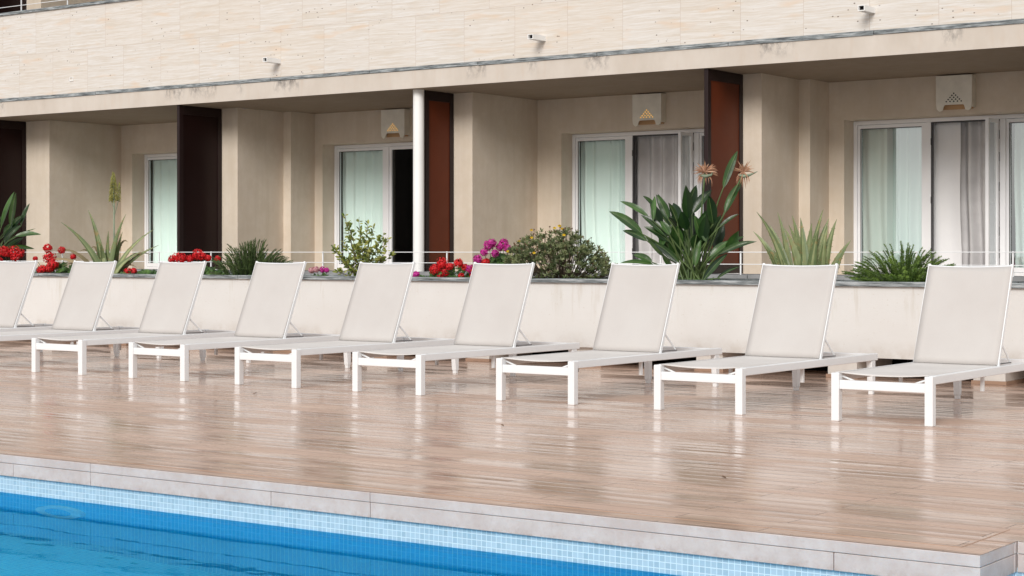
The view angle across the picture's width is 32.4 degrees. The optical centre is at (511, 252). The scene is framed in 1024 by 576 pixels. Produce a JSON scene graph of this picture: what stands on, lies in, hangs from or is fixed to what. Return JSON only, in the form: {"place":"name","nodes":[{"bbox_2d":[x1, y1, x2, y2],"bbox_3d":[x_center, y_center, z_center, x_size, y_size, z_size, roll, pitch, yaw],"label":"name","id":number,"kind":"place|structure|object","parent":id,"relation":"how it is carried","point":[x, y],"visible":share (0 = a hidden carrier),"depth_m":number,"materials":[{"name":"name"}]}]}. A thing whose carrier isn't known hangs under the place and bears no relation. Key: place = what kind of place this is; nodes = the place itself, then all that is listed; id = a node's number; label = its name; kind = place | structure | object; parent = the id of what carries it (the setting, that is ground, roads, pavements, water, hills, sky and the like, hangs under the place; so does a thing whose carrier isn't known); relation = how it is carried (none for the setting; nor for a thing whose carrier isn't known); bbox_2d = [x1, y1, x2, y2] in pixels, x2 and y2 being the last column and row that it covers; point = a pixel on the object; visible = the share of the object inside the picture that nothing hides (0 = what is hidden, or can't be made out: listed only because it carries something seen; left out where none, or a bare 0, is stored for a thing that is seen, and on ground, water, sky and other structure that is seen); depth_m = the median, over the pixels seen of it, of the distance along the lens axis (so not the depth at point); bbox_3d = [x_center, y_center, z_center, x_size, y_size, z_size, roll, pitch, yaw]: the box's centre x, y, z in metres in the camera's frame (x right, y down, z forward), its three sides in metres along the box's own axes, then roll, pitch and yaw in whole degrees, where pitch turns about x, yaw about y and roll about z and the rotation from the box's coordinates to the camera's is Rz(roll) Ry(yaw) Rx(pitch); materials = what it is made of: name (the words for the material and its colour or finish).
{"place":"outdoors","nodes":[
{"label":"outdoors","id":0,"kind":"place"},
{"bbox_2d":[0,492,679,575],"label":"pool water","id":1,"kind":"structure","parent":0,"point":[42,536],"depth_m":7.60,"materials":[{"name":"blue liquid"}]},
{"bbox_2d":[0,340,1023,554],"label":"pool deck","id":2,"kind":"structure","parent":0,"point":[781,454],"depth_m":10.22,"materials":[{"name":"brown wood"}]},
{"bbox_2d":[0,260,77,352],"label":"sun lounger","id":3,"kind":"object","parent":2,"relation":"on","point":[16,278],"visible":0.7,"depth_m":18.14,"materials":[{"name":"fabric"}]},
{"bbox_2d":[0,260,160,358],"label":"sun lounger","id":4,"kind":"object","parent":2,"relation":"on","point":[80,308],"visible":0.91,"depth_m":17.43,"materials":[{"name":"white fabric"}]},
{"bbox_2d":[32,261,250,374],"bbox_3d":[-3.416,0.581,16.535,0.684,0.998,2.157,0,0,36],"label":"sun lounger","id":5,"kind":"object","parent":2,"relation":"on","point":[171,301],"visible":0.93,"depth_m":16.66,"materials":[{"name":"white fabric"}]},
{"bbox_2d":[129,261,350,380],"bbox_3d":[-2.380,0.581,15.786,0.684,0.998,2.157,0,0,36],"label":"sun lounger","id":6,"kind":"object","parent":2,"relation":"on","point":[265,317],"visible":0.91,"depth_m":15.92,"materials":[{"name":"white fabric"}]},
{"bbox_2d":[235,261,458,387],"bbox_3d":[-1.352,0.581,15.038,0.684,0.998,2.157,0,0,36],"label":"sun lounger","id":7,"kind":"object","parent":2,"relation":"on","point":[375,308],"visible":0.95,"depth_m":15.18,"materials":[{"name":"white fabric"}]},
{"bbox_2d":[352,262,579,395],"bbox_3d":[-0.330,0.581,14.330,0.684,0.998,2.157,0,0,36],"label":"sun lounger","id":8,"kind":"object","parent":2,"relation":"on","point":[493,310],"visible":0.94,"depth_m":14.47,"materials":[{"name":"white fabric"}]},
{"bbox_2d":[5,450,1009,546],"bbox_3d":[-11.050,1.079,15.843,31.585,0.002,0.502,0,0,36],"label":"deck joint","id":9,"kind":"object","parent":2,"relation":"on","point":[551,505],"visible":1,"depth_m":7.45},
{"bbox_2d":[18,272,1023,384],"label":"planter wall","id":10,"kind":"structure","parent":2,"relation":"on","point":[881,319],"depth_m":16.69,"materials":[{"name":"concrete"}]},
{"bbox_2d":[0,245,24,261],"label":"geranium","id":11,"kind":"object","parent":10,"relation":"on","point":[5,252],"visible":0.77,"depth_m":21.99,"materials":[{"name":"red plant"}]},
{"bbox_2d":[0,193,40,248],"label":"bird of paradise","id":12,"kind":"object","parent":10,"relation":"on","point":[12,227],"visible":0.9,"depth_m":22.70,"materials":[{"name":"green plant"}]},
{"bbox_2d":[33,243,76,272],"bbox_3d":[-5.555,0.089,21.575,0.594,0.404,0.416,0,0,3],"label":"geranium","id":13,"kind":"object","parent":10,"relation":"on","point":[52,266],"visible":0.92,"depth_m":21.47,"materials":[{"name":"red plant"}]},
{"bbox_2d":[53,172,157,273],"bbox_3d":[-4.996,-0.327,21.411,1.376,1.309,0.232,0,0,3],"label":"aloe","id":14,"kind":"object","parent":10,"relation":"on","point":[112,255],"visible":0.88,"depth_m":21.39,"materials":[{"name":"green plant"}]},
{"bbox_2d":[120,267,156,273],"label":"geranium","id":15,"kind":"object","parent":10,"relation":"on","point":[135,271],"visible":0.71,"depth_m":20.64,"materials":[{"name":"red plant"}]},
{"bbox_2d":[168,249,223,274],"bbox_3d":[-3.647,0.131,20.220,0.740,0.343,0.393,0,0,3],"label":"geranium","id":16,"kind":"object","parent":10,"relation":"on","point":[199,254],"visible":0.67,"depth_m":20.11,"materials":[{"name":"red plant"}]},
{"bbox_2d":[205,237,292,274],"bbox_3d":[-2.926,0.063,19.803,1.054,0.477,0.639,0,0,3],"label":"needle bush","id":17,"kind":"object","parent":10,"relation":"on","point":[243,264],"visible":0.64,"depth_m":19.75,"materials":[{"name":"green plant"}]},
{"bbox_2d":[308,266,328,275],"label":"flower","id":18,"kind":"object","parent":10,"relation":"on","point":[317,270],"visible":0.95,"depth_m":19.00,"materials":[{"name":"pink plant"}]},
{"bbox_2d":[331,213,395,275],"bbox_3d":[-1.585,-0.058,18.843,0.689,0.726,0.420,0,0,3],"label":"leafy shrub","id":19,"kind":"object","parent":10,"relation":"on","point":[365,256],"visible":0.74,"depth_m":18.77,"materials":[{"name":"green plant"}]},
{"bbox_2d":[412,271,422,276],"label":"flower","id":20,"kind":"object","parent":10,"relation":"on","point":[416,274],"visible":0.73,"depth_m":18.18,"materials":[{"name":"pink plant"}]},
{"bbox_2d":[429,255,481,276],"bbox_3d":[-0.564,0.163,18.029,0.591,0.262,0.377,0,0,3],"label":"geranium","id":21,"kind":"object","parent":10,"relation":"on","point":[447,270],"visible":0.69,"depth_m":17.92,"materials":[{"name":"red plant"}]},
{"bbox_2d":[36,271,919,281],"bbox_3d":[-1.782,0.257,19.045,13.961,0.081,0.650,0,0,36],"label":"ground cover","id":22,"kind":"object","parent":10,"relation":"on","point":[462,276],"visible":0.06,"depth_m":17.44,"materials":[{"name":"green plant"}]},
{"bbox_2d":[473,238,511,263],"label":"geranium","id":23,"kind":"object","parent":10,"relation":"on","point":[497,257],"visible":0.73,"depth_m":17.60,"materials":[{"name":"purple plant"}]},
{"bbox_2d":[503,225,617,278],"bbox_3d":[0.475,0.019,17.402,1.272,0.583,0.878,0,0,3],"label":"mound shrub","id":24,"kind":"object","parent":10,"relation":"on","point":[550,248],"visible":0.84,"depth_m":17.25,"materials":[{"name":"green plant"}]},
{"bbox_2d":[609,151,757,279],"bbox_3d":[1.613,-0.320,16.674,1.391,1.260,0.692,0,0,3],"label":"bird of paradise","id":25,"kind":"object","parent":10,"relation":"on","point":[697,236],"visible":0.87,"depth_m":16.54,"materials":[{"name":"green plant"}]},
{"bbox_2d":[753,211,850,272],"bbox_3d":[2.636,-0.032,16.008,0.874,0.707,0.231,0,0,3],"label":"aloe","id":26,"kind":"object","parent":10,"relation":"on","point":[815,250],"visible":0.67,"depth_m":15.98,"materials":[{"name":"green plant"}]},
{"bbox_2d":[841,241,955,281],"bbox_3d":[3.395,0.102,15.280,1.075,0.412,0.670,0,0,3],"label":"foxtail fern","id":27,"kind":"object","parent":10,"relation":"on","point":[907,270],"visible":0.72,"depth_m":15.20,"materials":[{"name":"green plant"}]},
{"bbox_2d":[496,263,721,404],"bbox_3d":[0.788,0.581,13.510,0.684,0.998,2.157,0,0,36],"label":"sun lounger","id":28,"kind":"object","parent":2,"relation":"on","point":[634,315],"visible":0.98,"depth_m":13.66,"materials":[{"name":"white fabric"}]},
{"bbox_2d":[654,263,877,414],"bbox_3d":[1.880,0.581,12.751,0.684,0.998,2.157,0,0,36],"label":"sun lounger","id":29,"kind":"object","parent":2,"relation":"on","point":[790,318],"visible":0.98,"depth_m":12.90,"materials":[{"name":"white fabric"}]},
{"bbox_2d":[831,264,1023,426],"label":"sun lounger","id":30,"kind":"object","parent":2,"relation":"on","point":[962,321],"visible":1,"depth_m":12.12,"materials":[{"name":"white fabric"}]},
{"label":"ground","id":31,"kind":"structure","parent":0,"visible":0},
{"bbox_2d":[0,0,1023,275],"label":"hotel building","id":32,"kind":"structure","parent":31,"relation":"on","point":[300,94],"depth_m":26.45,"materials":[{"name":"stone"}]},
{"bbox_2d":[0,0,25,12],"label":"privacy screen","id":33,"kind":"object","parent":32,"relation":"on","point":[7,3],"visible":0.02,"depth_m":31.91,"materials":[{"name":"red paint"}]},
{"bbox_2d":[1,0,67,10],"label":"balcony railing","id":34,"kind":"object","parent":32,"relation":"on","point":[33,3],"visible":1,"depth_m":30.74,"materials":[{"name":"white metal"}]},
{"bbox_2d":[153,156,176,262],"bbox_3d":[-5.452,-0.745,32.350,3.344,2.130,0.101,0,0,36],"label":"curtain","id":35,"kind":"object","parent":32,"relation":"hanging from","point":[165,206],"visible":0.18,"depth_m":33.12,"materials":[{"name":"white fabric"}]},
{"bbox_2d":[144,153,216,269],"bbox_3d":[-5.495,-0.748,32.264,3.496,2.186,0.080,0,0,36],"label":"patio door","id":36,"kind":"structure","parent":32,"relation":"in","point":[147,160],"depth_m":33.23,"materials":[{"name":"white metal"}]},
{"bbox_2d":[343,147,382,263],"bbox_3d":[-2.514,-0.745,30.245,1.073,2.130,0.101,0,0,36],"label":"curtain","id":37,"kind":"object","parent":32,"relation":"hanging from","point":[363,186],"visible":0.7,"depth_m":30.31,"materials":[{"name":"white fabric"}]},
{"bbox_2d":[334,142,412,270],"bbox_3d":[-1.593,-0.748,29.470,3.596,2.186,0.080,0,0,36],"label":"patio door","id":38,"kind":"structure","parent":32,"relation":"in","point":[387,148],"depth_m":29.87,"materials":[{"name":"white metal"}]},
{"bbox_2d":[381,109,409,138],"bbox_3d":[-1.935,-2.123,29.215,0.500,0.475,0.142,0,0,36],"label":"wall lamp","id":39,"kind":"object","parent":32,"relation":"attached to","point":[395,122],"visible":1,"depth_m":29.14,"materials":[{"name":"beige ceramic"}]},
{"bbox_2d":[581,136,624,264],"bbox_3d":[1.466,-0.745,27.403,0.972,2.130,0.119,0,0,36],"label":"curtain","id":40,"kind":"object","parent":32,"relation":"hanging from","point":[602,179],"visible":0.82,"depth_m":27.43,"materials":[{"name":"white fabric"}]},
{"bbox_2d":[632,93,665,126],"bbox_3d":[2.050,-2.123,26.363,0.500,0.475,0.142,0,0,36],"label":"wall lamp","id":41,"kind":"object","parent":32,"relation":"attached to","point":[647,109],"visible":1,"depth_m":26.30,"materials":[{"name":"beige ceramic"}]},
{"bbox_2d":[572,129,739,273],"bbox_3d":[2.285,-0.748,26.477,3.506,2.186,0.434,0,0,36],"label":"patio door","id":42,"kind":"structure","parent":32,"relation":"in","point":[629,137],"depth_m":26.98,"materials":[{"name":"white metal"}]},
{"bbox_2d":[635,134,693,264],"bbox_3d":[2.364,-0.745,26.905,1.253,2.130,0.152,0,0,36],"label":"curtain","id":43,"kind":"object","parent":32,"relation":"hanging from","point":[656,165],"visible":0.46,"depth_m":27.01,"materials":[{"name":"white fabric"}]},
{"bbox_2d":[862,123,921,271],"bbox_3d":[5.343,-0.745,24.625,0.992,2.130,0.139,0,0,36],"label":"curtain","id":44,"kind":"object","parent":32,"relation":"hanging from","point":[892,185],"visible":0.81,"depth_m":24.65,"materials":[{"name":"white fabric"}]},
{"bbox_2d":[854,114,1023,275],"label":"patio door","id":45,"kind":"structure","parent":32,"relation":"in","point":[927,124],"depth_m":23.85,"materials":[{"name":"metal"}]},
{"bbox_2d":[934,122,961,264],"bbox_3d":[5.944,-0.745,24.278,0.533,2.130,0.035,0,0,36],"label":"curtain","id":46,"kind":"object","parent":32,"relation":"hanging from","point":[947,157],"visible":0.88,"depth_m":24.25,"materials":[{"name":"white fabric"}]},
{"bbox_2d":[936,74,975,111],"bbox_3d":[5.936,-2.123,23.581,0.500,0.475,0.142,0,0,36],"label":"wall lamp","id":47,"kind":"object","parent":32,"relation":"attached to","point":[953,92],"visible":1,"depth_m":23.52,"materials":[{"name":"beige ceramic"}]},
{"bbox_2d":[960,121,999,264],"bbox_3d":[6.429,-0.745,24.009,0.716,2.130,0.182,0,0,36],"label":"curtain","id":48,"kind":"object","parent":32,"relation":"hanging from","point":[972,188],"visible":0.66,"depth_m":24.09,"materials":[{"name":"white fabric"}]},
{"bbox_2d":[1014,118,1023,272],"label":"curtain","id":49,"kind":"object","parent":32,"relation":"hanging from","point":[1019,178],"visible":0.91,"depth_m":23.59,"materials":[{"name":"white fabric"}]},
{"bbox_2d":[0,454,1023,575],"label":"pool edging","id":50,"kind":"object","parent":31,"relation":"on","point":[846,556],"visible":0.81,"depth_m":7.37,"materials":[{"name":"beige stone"}]},
{"bbox_2d":[35,268,1023,280],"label":"terrace kerb","id":51,"kind":"structure","parent":31,"relation":"on","point":[1014,278],"depth_m":22.21,"materials":[{"name":"grey concrete"}]},
{"bbox_2d":[0,120,25,261],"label":"privacy screen","id":52,"kind":"object","parent":51,"relation":"on","point":[12,157],"visible":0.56,"depth_m":31.95,"materials":[{"name":"red paint"}]},
{"bbox_2d":[177,105,221,268],"bbox_3d":[-5.120,-1.048,28.887,0.058,2.655,0.955,0,0,36],"label":"privacy screen","id":53,"kind":"object","parent":51,"relation":"on","point":[199,177],"visible":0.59,"depth_m":28.86,"materials":[{"name":"red paint"}]},
{"bbox_2d":[424,90,453,270],"bbox_3d":[-1.095,-1.048,26.178,0.058,2.655,0.675,0,0,36],"label":"privacy screen","id":54,"kind":"object","parent":51,"relation":"on","point":[438,174],"visible":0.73,"depth_m":26.16,"materials":[{"name":"red paint"}]},
{"bbox_2d":[17,251,1023,276],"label":"terrace railing","id":55,"kind":"object","parent":51,"relation":"on","point":[740,252],"visible":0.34,"depth_m":22.23,"materials":[{"name":"white metal"}]},
{"bbox_2d":[704,69,742,273],"bbox_3d":[2.791,-1.048,23.223,0.058,2.655,0.955,0,0,36],"label":"privacy screen","id":56,"kind":"object","parent":51,"relation":"on","point":[723,117],"visible":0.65,"depth_m":23.20,"materials":[{"name":"red paint"}]},
{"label":"pool basin","id":57,"kind":"structure","parent":0,"visible":0},
{"bbox_2d":[0,475,1023,575],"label":"pool waterline tiles","id":58,"kind":"object","parent":57,"relation":"attached to","point":[665,562],"visible":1,"depth_m":7.79,"materials":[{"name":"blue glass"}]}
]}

